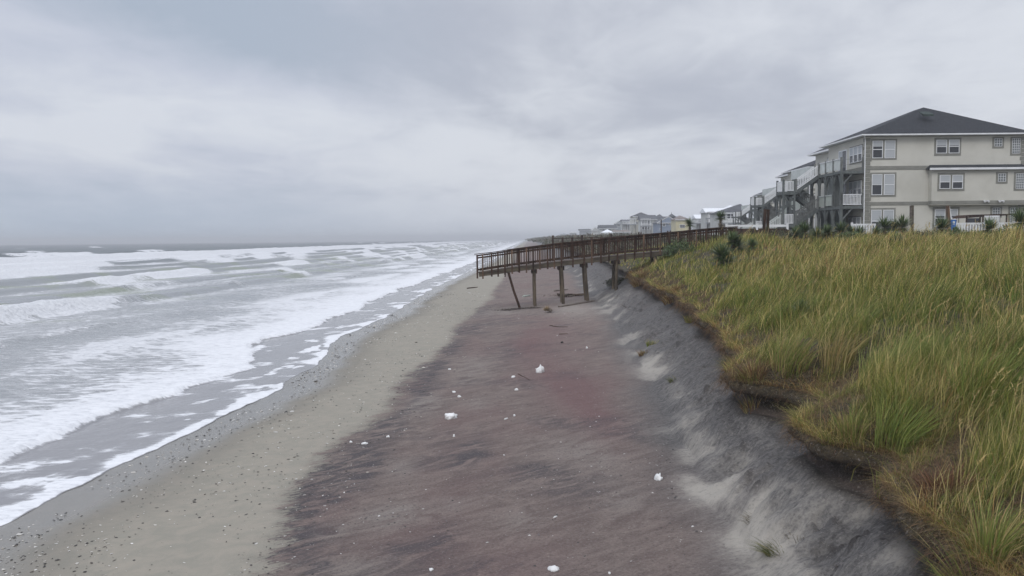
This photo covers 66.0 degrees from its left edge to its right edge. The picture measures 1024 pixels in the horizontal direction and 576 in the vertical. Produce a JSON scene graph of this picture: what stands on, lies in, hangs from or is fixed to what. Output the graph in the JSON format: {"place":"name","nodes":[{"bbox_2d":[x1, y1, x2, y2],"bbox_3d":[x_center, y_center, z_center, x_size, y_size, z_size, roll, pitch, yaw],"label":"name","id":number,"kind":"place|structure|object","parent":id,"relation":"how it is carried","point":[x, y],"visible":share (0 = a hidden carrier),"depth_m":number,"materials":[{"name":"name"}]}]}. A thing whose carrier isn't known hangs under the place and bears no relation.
{"place":"outdoors","nodes":[
{"label":"outdoors","id":0,"kind":"place"},
{"bbox_2d":[0,240,524,525],"bbox_3d":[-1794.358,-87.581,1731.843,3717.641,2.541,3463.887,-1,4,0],"label":"sea","id":1,"kind":"structure","parent":0,"point":[113,356],"depth_m":39.35,"materials":[{"name":"liquid"}]},
{"bbox_2d":[0,240,1023,575],"bbox_3d":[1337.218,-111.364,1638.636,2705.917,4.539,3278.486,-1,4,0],"label":"beach","id":2,"kind":"structure","parent":0,"point":[694,430],"depth_m":12.70,"materials":[{"name":"sand"}]},
{"bbox_2d":[1,291,476,574],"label":"pebbles","id":3,"kind":"object","parent":2,"relation":"on","point":[232,461],"visible":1,"depth_m":14.32,"materials":[{"name":"stone"}]},
{"bbox_2d":[0,293,487,575],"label":"shells","id":4,"kind":"object","parent":2,"relation":"on","point":[228,459],"visible":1,"depth_m":14.79},
{"bbox_2d":[445,413,457,419],"bbox_3d":[-1.346,2.826,17.439,0.293,0.130,0.310,-1,4,0],"label":"foam lump","id":5,"kind":"object","parent":2,"relation":"on","point":[448,416],"visible":1,"depth_m":17.36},
{"bbox_2d":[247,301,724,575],"bbox_3d":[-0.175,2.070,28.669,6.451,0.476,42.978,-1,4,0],"label":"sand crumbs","id":6,"kind":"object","parent":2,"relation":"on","point":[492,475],"visible":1,"depth_m":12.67,"materials":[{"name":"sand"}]},
{"bbox_2d":[282,304,701,558],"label":"foam flecks","id":7,"kind":"object","parent":2,"relation":"on","point":[503,454],"visible":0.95,"depth_m":12.51,"materials":[{"name":"white"}]},
{"bbox_2d":[497,307,542,310],"bbox_3d":[0.401,1.124,43.314,3.613,0.172,1.236,-1,4,0],"label":"wrack","id":8,"kind":"object","parent":2,"relation":"on","point":[518,308],"visible":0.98,"depth_m":43.35,"materials":[{"name":"plant"}]},
{"bbox_2d":[536,364,543,372],"bbox_3d":[0.809,2.320,22.692,0.231,0.262,0.167,1,4,23],"label":"foam lump","id":9,"kind":"object","parent":2,"relation":"on","point":[540,369],"visible":1,"depth_m":22.66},
{"bbox_2d":[542,306,553,312],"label":"tumbleweed","id":10,"kind":"object","parent":2,"relation":"on","point":[547,309],"visible":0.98,"depth_m":39.86,"materials":[{"name":"plant"}]},
{"bbox_2d":[547,565,559,571],"bbox_3d":[0.477,3.213,9.046,0.141,0.063,0.127,-1,4,0],"label":"foam lump","id":11,"kind":"object","parent":2,"relation":"on","point":[553,568],"visible":1,"depth_m":9.01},
{"bbox_2d":[543,293,589,296],"bbox_3d":[3.682,0.426,49.355,4.339,0.252,2.318,0,4,4],"label":"debris heap","id":12,"kind":"object","parent":2,"relation":"on","point":[571,294],"visible":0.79,"depth_m":48.95,"materials":[{"name":"brown wood"}]},
{"bbox_2d":[558,300,594,306],"bbox_3d":[3.566,0.859,43.434,2.664,0.232,0.200,-3,5,-40],"label":"board","id":13,"kind":"object","parent":2,"relation":"on","point":[576,303],"visible":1,"depth_m":43.33,"materials":[{"name":"grey wood"}]},
{"bbox_2d":[578,229,590,234],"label":"flat house","id":14,"kind":"structure","parent":2,"relation":"on","point":[584,231],"depth_m":718.23,"materials":[{"name":"grey"}]},
{"bbox_2d":[590,227,597,234],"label":"gable house","id":15,"kind":"structure","parent":2,"relation":"on","point":[594,230],"depth_m":638.43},
{"bbox_2d":[474,226,737,307],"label":"boardwalk","id":16,"kind":"structure","parent":2,"relation":"on","point":[583,261],"depth_m":43.99,"materials":[{"name":"brown wood"}]},
{"bbox_2d":[597,225,617,233],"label":"long house","id":17,"kind":"structure","parent":2,"relation":"on","point":[601,228],"depth_m":519.26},
{"bbox_2d":[601,229,613,234],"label":"gazebo","id":18,"kind":"object","parent":2,"relation":"on","point":[608,231],"visible":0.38,"depth_m":228.23,"materials":[{"name":"white metal"}]},
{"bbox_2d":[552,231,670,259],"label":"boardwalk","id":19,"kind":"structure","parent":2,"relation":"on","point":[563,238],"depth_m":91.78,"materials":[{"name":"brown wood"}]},
{"bbox_2d":[603,274,628,286],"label":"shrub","id":20,"kind":"object","parent":2,"relation":"on","point":[609,282],"visible":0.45,"depth_m":46.59,"materials":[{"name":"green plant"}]},
{"bbox_2d":[613,221,620,229],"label":"arched house","id":21,"kind":"structure","parent":2,"relation":"on","point":[618,223],"depth_m":538.39,"materials":[{"name":"grey"}]},
{"bbox_2d":[524,232,714,255],"bbox_3d":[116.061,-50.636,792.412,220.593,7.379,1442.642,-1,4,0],"label":"dune scrub","id":22,"kind":"object","parent":2,"relation":"on","point":[545,240],"visible":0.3,"depth_m":158.96,"materials":[{"name":"green plant"}]},
{"bbox_2d":[612,230,629,234],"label":"house","id":23,"kind":"structure","parent":2,"relation":"on","point":[621,231],"depth_m":299.85,"materials":[{"name":"paint"}]},
{"bbox_2d":[619,220,629,230],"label":"white house","id":24,"kind":"structure","parent":2,"relation":"on","point":[624,224],"depth_m":478.68,"materials":[{"name":"paint"}]},
{"bbox_2d":[627,268,646,286],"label":"grass tuft","id":25,"kind":"object","parent":2,"relation":"on","point":[635,283],"visible":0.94,"depth_m":39.37,"materials":[{"name":"plant"}]},
{"bbox_2d":[628,212,646,233],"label":"tall house","id":26,"kind":"structure","parent":2,"relation":"on","point":[633,224],"depth_m":428.92,"materials":[{"name":"wood"}]},
{"bbox_2d":[635,348,647,356],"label":"grass tuft","id":27,"kind":"object","parent":2,"relation":"on","point":[641,353],"visible":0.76,"depth_m":23.62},
{"bbox_2d":[637,215,657,233],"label":"glazed house","id":28,"kind":"structure","parent":2,"relation":"on","point":[645,223],"depth_m":389.03,"materials":[{"name":"paint"}]},
{"bbox_2d":[645,339,659,346],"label":"grass tuft","id":29,"kind":"object","parent":2,"relation":"on","point":[648,343],"visible":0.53,"depth_m":24.60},
{"bbox_2d":[654,473,662,480],"bbox_3d":[2.229,2.863,11.980,0.114,0.106,0.155,-2,4,-22],"label":"foam lump","id":30,"kind":"object","parent":2,"relation":"on","point":[657,477],"visible":1,"depth_m":11.95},
{"bbox_2d":[653,216,672,232],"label":"blue house","id":31,"kind":"structure","parent":2,"relation":"on","point":[666,224],"depth_m":349.07,"materials":[{"name":"paint"}]},
{"bbox_2d":[663,375,676,382],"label":"grass tuft","id":32,"kind":"object","parent":2,"relation":"on","point":[669,380],"visible":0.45,"depth_m":18.50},
{"bbox_2d":[658,282,685,304],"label":"grass tuft","id":33,"kind":"object","parent":2,"relation":"on","point":[667,301],"visible":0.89,"depth_m":30.28,"materials":[{"name":"plant"}]},
{"bbox_2d":[662,238,696,256],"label":"shrub","id":34,"kind":"object","parent":2,"relation":"on","point":[683,247],"visible":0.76,"depth_m":43.10,"materials":[{"name":"green plant"}]},
{"bbox_2d":[671,216,690,233],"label":"yellow house","id":35,"kind":"structure","parent":2,"relation":"on","point":[678,223],"depth_m":329.16,"materials":[{"name":"paint"}]},
{"bbox_2d":[681,216,695,235],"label":"yucca","id":36,"kind":"object","parent":2,"relation":"on","point":[689,222],"visible":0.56,"depth_m":51.70,"materials":[{"name":"green plant"}]},
{"bbox_2d":[683,297,698,322],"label":"grass tuft","id":37,"kind":"object","parent":2,"relation":"on","point":[687,320],"visible":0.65,"depth_m":25.50,"materials":[{"name":"plant"}]},
{"bbox_2d":[691,215,700,234],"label":"cottage","id":38,"kind":"structure","parent":2,"relation":"on","point":[696,219],"depth_m":289.52,"materials":[{"name":"paint"}]},
{"bbox_2d":[700,208,725,231],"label":"metal roof house","id":39,"kind":"structure","parent":2,"relation":"on","point":[705,216],"depth_m":261.38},
{"bbox_2d":[715,210,726,236],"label":"yucca","id":40,"kind":"object","parent":2,"relation":"on","point":[721,218],"visible":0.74,"depth_m":49.75,"materials":[{"name":"green plant"}]},
{"bbox_2d":[707,243,738,266],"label":"yucca","id":41,"kind":"object","parent":2,"relation":"on","point":[722,252],"visible":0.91,"depth_m":33.21,"materials":[{"name":"green plant"}]},
{"bbox_2d":[710,204,742,234],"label":"grey roof house","id":42,"kind":"structure","parent":2,"relation":"on","point":[714,222],"depth_m":200.65,"materials":[{"name":"paint"}]},
{"bbox_2d":[723,228,744,250],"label":"yucca","id":43,"kind":"object","parent":2,"relation":"on","point":[734,239],"visible":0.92,"depth_m":37.32,"materials":[{"name":"green plant"}]},
{"bbox_2d":[734,510,753,524],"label":"grass tuft","id":44,"kind":"object","parent":2,"relation":"on","point":[744,516],"visible":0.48,"depth_m":9.68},
{"bbox_2d":[729,355,771,413],"bbox_3d":[3.811,1.552,12.891,0.897,0.970,0.787,-2,4,-22],"label":"grass tuft","id":45,"kind":"object","parent":2,"relation":"on","point":[751,374],"visible":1,"depth_m":12.83,"materials":[{"name":"plant"}]},
{"bbox_2d":[742,237,758,250],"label":"yucca","id":46,"kind":"object","parent":2,"relation":"on","point":[753,241],"visible":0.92,"depth_m":36.42,"materials":[{"name":"green plant"}]},
{"bbox_2d":[724,192,778,233],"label":"beach house","id":47,"kind":"structure","parent":2,"relation":"on","point":[745,209],"depth_m":164.53,"materials":[{"name":"beige paint"}]},
{"bbox_2d":[725,223,788,234],"bbox_3d":[17.963,-4.130,57.835,4.641,1.236,0.180,-1,4,0],"label":"vinyl fence","id":48,"kind":"object","parent":2,"relation":"on","point":[757,229],"visible":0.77,"depth_m":57.82,"materials":[{"name":"white paint"}]},
{"bbox_2d":[742,536,783,557],"bbox_3d":[2.790,2.903,8.793,0.562,0.228,0.554,-1,4,0],"label":"grass tuft","id":49,"kind":"object","parent":2,"relation":"on","point":[765,551],"visible":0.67,"depth_m":8.79,"materials":[{"name":"plant"}]},
{"bbox_2d":[762,209,769,234],"bbox_3d":[14.765,-3.601,45.893,0.444,1.971,0.190,-1,4,0],"label":"timber post","id":50,"kind":"object","parent":2,"relation":"on","point":[765,225],"visible":0.64,"depth_m":45.81,"materials":[{"name":"brown wood"}]},
{"bbox_2d":[762,228,791,237],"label":"shrub","id":51,"kind":"object","parent":2,"relation":"on","point":[777,232],"visible":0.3,"depth_m":41.78,"materials":[{"name":"green plant"}]},
{"bbox_2d":[741,160,815,232],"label":"beach house","id":52,"kind":"structure","parent":2,"relation":"on","point":[762,203],"depth_m":106.16,"materials":[{"name":"beige paint"}]},
{"bbox_2d":[778,231,809,241],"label":"shrub","id":53,"kind":"object","parent":2,"relation":"on","point":[790,232],"visible":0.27,"depth_m":39.71,"materials":[{"name":"green plant"}]},
{"bbox_2d":[787,226,802,243],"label":"yucca","id":54,"kind":"object","parent":2,"relation":"on","point":[794,231],"visible":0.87,"depth_m":38.83,"materials":[{"name":"green plant"}]},
{"bbox_2d":[789,297,811,317],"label":"yucca","id":55,"kind":"object","parent":2,"relation":"on","point":[803,303],"visible":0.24,"depth_m":16.77,"materials":[{"name":"green plant"}]},
{"bbox_2d":[766,325,835,378],"bbox_3d":[4.753,0.992,12.816,1.278,0.943,1.316,2,4,32],"label":"grass tuft","id":56,"kind":"object","parent":2,"relation":"on","point":[794,352],"visible":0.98,"depth_m":12.78,"materials":[{"name":"plant"}]},
{"bbox_2d":[796,219,814,239],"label":"yucca","id":57,"kind":"object","parent":2,"relation":"on","point":[804,228],"visible":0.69,"depth_m":39.69,"materials":[{"name":"green plant"}]},
{"bbox_2d":[625,273,993,575],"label":"hanging roots","id":58,"kind":"object","parent":2,"relation":"on","point":[720,382],"visible":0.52,"depth_m":9.77,"materials":[{"name":"plant"}]},
{"bbox_2d":[807,226,824,241],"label":"yucca","id":59,"kind":"object","parent":2,"relation":"on","point":[815,234],"visible":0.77,"depth_m":37.82,"materials":[{"name":"green plant"}]},
{"bbox_2d":[610,219,1023,575],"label":"dune grass","id":60,"kind":"structure","parent":2,"relation":"on","point":[979,266],"depth_m":13.02,"materials":[{"name":"plant"}]},
{"bbox_2d":[633,286,1002,575],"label":"soil crumbs","id":61,"kind":"object","parent":2,"relation":"on","point":[887,539],"visible":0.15,"depth_m":7.81,"materials":[{"name":"soil"}]},
{"bbox_2d":[819,223,833,235],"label":"yucca","id":62,"kind":"object","parent":2,"relation":"on","point":[828,229],"visible":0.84,"depth_m":38.79,"materials":[{"name":"green plant"}]},
{"bbox_2d":[820,232,837,239],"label":"shrub","id":63,"kind":"object","parent":2,"relation":"on","point":[829,236],"visible":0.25,"depth_m":38.60,"materials":[{"name":"green plant"}]},
{"bbox_2d":[833,221,848,236],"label":"yucca","id":64,"kind":"object","parent":2,"relation":"on","point":[840,227],"visible":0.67,"depth_m":39.79,"materials":[{"name":"green plant"}]},
{"bbox_2d":[807,314,879,372],"bbox_3d":[5.360,0.864,12.585,1.353,0.993,1.230,-1,4,0],"label":"grass tuft","id":65,"kind":"object","parent":2,"relation":"on","point":[831,354],"visible":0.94,"depth_m":12.49,"materials":[{"name":"plant"}]},
{"bbox_2d":[833,230,866,239],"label":"shrub","id":66,"kind":"object","parent":2,"relation":"on","point":[849,236],"visible":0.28,"depth_m":37.72,"materials":[{"name":"green plant"}]},
{"bbox_2d":[847,225,859,234],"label":"yucca","id":67,"kind":"object","parent":2,"relation":"on","point":[850,229],"visible":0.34,"depth_m":39.77,"materials":[{"name":"green plant"}]},
{"bbox_2d":[827,400,885,479],"bbox_3d":[3.972,1.720,9.067,0.678,0.932,0.685,0,4,10],"label":"grass tuft","id":68,"kind":"object","parent":2,"relation":"on","point":[853,433],"visible":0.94,"depth_m":9.02,"materials":[{"name":"plant"}]},
{"bbox_2d":[855,224,867,234],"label":"yucca","id":69,"kind":"object","parent":2,"relation":"on","point":[862,229],"visible":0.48,"depth_m":39.77,"materials":[{"name":"green plant"}]},
{"bbox_2d":[850,222,875,232],"bbox_3d":[25.791,-4.120,57.900,1.831,1.400,0.120,-1,4,0],"label":"picket fence","id":70,"kind":"object","parent":2,"relation":"on","point":[867,225],"visible":0.34,"depth_m":57.85,"materials":[{"name":"white paint"}]},
{"bbox_2d":[869,225,881,235],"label":"yucca","id":71,"kind":"object","parent":2,"relation":"on","point":[875,231],"visible":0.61,"depth_m":39.86,"materials":[{"name":"green plant"}]},
{"bbox_2d":[875,215,896,235],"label":"yucca","id":72,"kind":"object","parent":2,"relation":"on","point":[884,223],"visible":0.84,"depth_m":40.78,"materials":[{"name":"green plant"}]},
{"bbox_2d":[760,107,1023,233],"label":"beach house","id":73,"kind":"structure","parent":2,"relation":"on","point":[930,164],"depth_m":69.56,"materials":[{"name":"beige paint"}]},
{"bbox_2d":[838,149,846,170],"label":"door","id":74,"kind":"structure","parent":73,"relation":"in","point":[843,153],"depth_m":73.70,"materials":[{"name":"white paint"}]},
{"bbox_2d":[843,183,845,205],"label":"door","id":75,"kind":"structure","parent":73,"relation":"in","point":[844,186],"depth_m":73.74,"materials":[{"name":"white paint"}]},
{"bbox_2d":[848,216,861,229],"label":"window","id":76,"kind":"structure","parent":73,"relation":"in","point":[855,219],"depth_m":71.66,"materials":[{"name":"glass"}]},
{"bbox_2d":[849,179,862,198],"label":"window","id":77,"kind":"structure","parent":73,"relation":"in","point":[856,186],"depth_m":71.31,"materials":[{"name":"glass"}]},
{"bbox_2d":[849,144,862,164],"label":"window","id":78,"kind":"structure","parent":73,"relation":"in","point":[855,152],"depth_m":71.31,"materials":[{"name":"glass"}]},
{"bbox_2d":[869,208,895,232],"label":"window","id":79,"kind":"structure","parent":73,"relation":"in","point":[876,213],"depth_m":69.69,"materials":[{"name":"glass"}]},
{"bbox_2d":[870,172,896,196],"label":"window","id":80,"kind":"structure","parent":73,"relation":"in","point":[883,184],"depth_m":69.54,"materials":[{"name":"glass"}]},
{"bbox_2d":[871,139,896,159],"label":"window","id":81,"kind":"structure","parent":73,"relation":"in","point":[882,149],"depth_m":69.35,"materials":[{"name":"glass"}]},
{"bbox_2d":[932,207,959,228],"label":"window","id":82,"kind":"structure","parent":73,"relation":"in","point":[937,211],"depth_m":69.69,"materials":[{"name":"glass"}]},
{"bbox_2d":[934,138,960,155],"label":"window","id":83,"kind":"structure","parent":73,"relation":"in","point":[942,146],"depth_m":69.34,"materials":[{"name":"glass"}]},
{"bbox_2d":[937,173,964,190],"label":"window","id":84,"kind":"structure","parent":73,"relation":"in","point":[946,181],"depth_m":68.98,"materials":[{"name":"glass"}]},
{"bbox_2d":[990,206,1001,217],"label":"window","id":85,"kind":"structure","parent":73,"relation":"in","point":[993,209],"depth_m":69.69,"materials":[{"name":"grey glass"}]},
{"bbox_2d":[992,137,1003,147],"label":"window","id":86,"kind":"structure","parent":73,"relation":"in","point":[997,142],"depth_m":69.32,"materials":[{"name":"white glass"}]},
{"bbox_2d":[996,172,1007,183],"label":"window","id":87,"kind":"structure","parent":73,"relation":"in","point":[1001,177],"depth_m":68.97,"materials":[{"name":"white glass"}]},
{"bbox_2d":[1008,206,1018,224],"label":"window","id":88,"kind":"structure","parent":73,"relation":"in","point":[1009,207],"depth_m":69.69,"materials":[{"name":"grey glass"}]},
{"bbox_2d":[1010,137,1021,154],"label":"window","id":89,"kind":"structure","parent":73,"relation":"in","point":[1015,146],"depth_m":69.34,"materials":[{"name":"white glass"}]},
{"bbox_2d":[1014,172,1023,190],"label":"window","id":90,"kind":"structure","parent":73,"relation":"in","point":[1018,176],"depth_m":68.98,"materials":[{"name":"white glass"}]},
{"bbox_2d":[886,219,900,231],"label":"yucca","id":91,"kind":"object","parent":2,"relation":"on","point":[894,225],"visible":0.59,"depth_m":41.29,"materials":[{"name":"green plant"}]},
{"bbox_2d":[889,232,902,244],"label":"yucca","id":92,"kind":"object","parent":2,"relation":"on","point":[894,236],"visible":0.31,"depth_m":29.32,"materials":[{"name":"green plant"}]},
{"bbox_2d":[889,214,913,234],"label":"yucca","id":93,"kind":"object","parent":2,"relation":"on","point":[903,223],"visible":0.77,"depth_m":40.73,"materials":[{"name":"green plant"}]},
{"bbox_2d":[909,205,913,232],"bbox_3d":[25.258,-4.112,49.838,0.267,2.212,0.165,-1,4,0],"label":"timber post","id":94,"kind":"object","parent":2,"relation":"on","point":[911,213],"visible":0.68,"depth_m":49.75,"materials":[{"name":"brown wood"}]},
{"bbox_2d":[869,381,968,498],"bbox_3d":[4.530,1.693,8.710,1.249,1.277,1.080,-1,4,0],"label":"grass tuft","id":95,"kind":"object","parent":2,"relation":"on","point":[901,432],"visible":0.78,"depth_m":8.76,"materials":[{"name":"plant"}]},
{"bbox_2d":[857,314,982,380],"bbox_3d":[5.778,0.879,11.153,1.787,1.124,1.829,-3,5,-39],"label":"grass tuft","id":96,"kind":"object","parent":2,"relation":"on","point":[869,360],"visible":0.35,"depth_m":11.21,"materials":[{"name":"plant"}]},
{"bbox_2d":[906,229,938,238],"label":"shrub","id":97,"kind":"object","parent":2,"relation":"on","point":[930,233],"visible":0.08,"depth_m":36.66,"materials":[{"name":"green plant"}]},
{"bbox_2d":[931,216,955,233],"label":"yucca","id":98,"kind":"object","parent":2,"relation":"on","point":[942,224],"visible":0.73,"depth_m":37.77,"materials":[{"name":"green plant"}]},
{"bbox_2d":[946,205,951,229],"bbox_3d":[27.626,-4.106,49.857,0.373,2.218,0.160,-1,4,0],"label":"timber post","id":99,"kind":"object","parent":2,"relation":"on","point":[948,213],"visible":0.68,"depth_m":49.75,"materials":[{"name":"beige wood"}]},
{"bbox_2d":[897,453,1007,499],"bbox_3d":[3.939,1.690,7.044,0.931,0.435,0.910,1,4,19],"label":"grass tuft","id":100,"kind":"object","parent":2,"relation":"on","point":[929,480],"visible":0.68,"depth_m":7.06,"materials":[{"name":"plant"}]},
{"bbox_2d":[951,219,956,228],"bbox_3d":[29.524,-4.181,52.859,0.468,0.915,0.480,-1,4,0],"label":"blue bin","id":101,"kind":"object","parent":2,"relation":"on","point":[953,222],"visible":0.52,"depth_m":52.65,"materials":[{"name":"plastic"}]},
{"bbox_2d":[950,226,960,232],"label":"yucca","id":102,"kind":"object","parent":2,"relation":"on","point":[954,228],"visible":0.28,"depth_m":36.84,"materials":[{"name":"green plant"}]},
{"bbox_2d":[941,228,978,237],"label":"shrub","id":103,"kind":"object","parent":2,"relation":"on","point":[959,232],"visible":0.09,"depth_m":34.87,"materials":[{"name":"green plant"}]},
{"bbox_2d":[902,472,1023,575],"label":"grass tuft","id":104,"kind":"object","parent":2,"relation":"on","point":[1004,552],"visible":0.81,"depth_m":5.82,"materials":[{"name":"plant"}]},
{"bbox_2d":[940,328,1023,417],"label":"grass tuft","id":105,"kind":"object","parent":2,"relation":"on","point":[1018,374],"visible":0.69,"depth_m":8.83,"materials":[{"name":"plant"}]},
{"bbox_2d":[952,214,1014,231],"bbox_3d":[36.278,-4.793,60.780,3.729,1.770,2.120,-1,4,0],"label":"screen shelter","id":106,"kind":"object","parent":2,"relation":"on","point":[970,218],"visible":0.41,"depth_m":59.75,"materials":[{"name":"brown wood"}]},
{"bbox_2d":[977,214,1000,233],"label":"yucca","id":107,"kind":"object","parent":2,"relation":"on","point":[989,224],"visible":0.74,"depth_m":35.77,"materials":[{"name":"green plant"}]},
{"bbox_2d":[956,222,1023,231],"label":"picket fence","id":108,"kind":"object","parent":2,"relation":"on","point":[971,225],"visible":0.15,"depth_m":54.86,"materials":[{"name":"white paint"}]},
{"bbox_2d":[982,223,1023,235],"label":"shrub","id":109,"kind":"object","parent":2,"relation":"on","point":[997,230],"visible":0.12,"depth_m":31.88,"materials":[{"name":"green plant"}]},
{"bbox_2d":[1006,206,1023,231],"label":"yucca","id":110,"kind":"object","parent":2,"relation":"on","point":[1019,216],"visible":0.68,"depth_m":32.80,"materials":[{"name":"green plant"}]},
{"bbox_2d":[0,0,1023,244],"label":"sky","id":111,"kind":"structure","parent":0,"point":[122,121],"materials":[{"name":"grey"}]}
]}

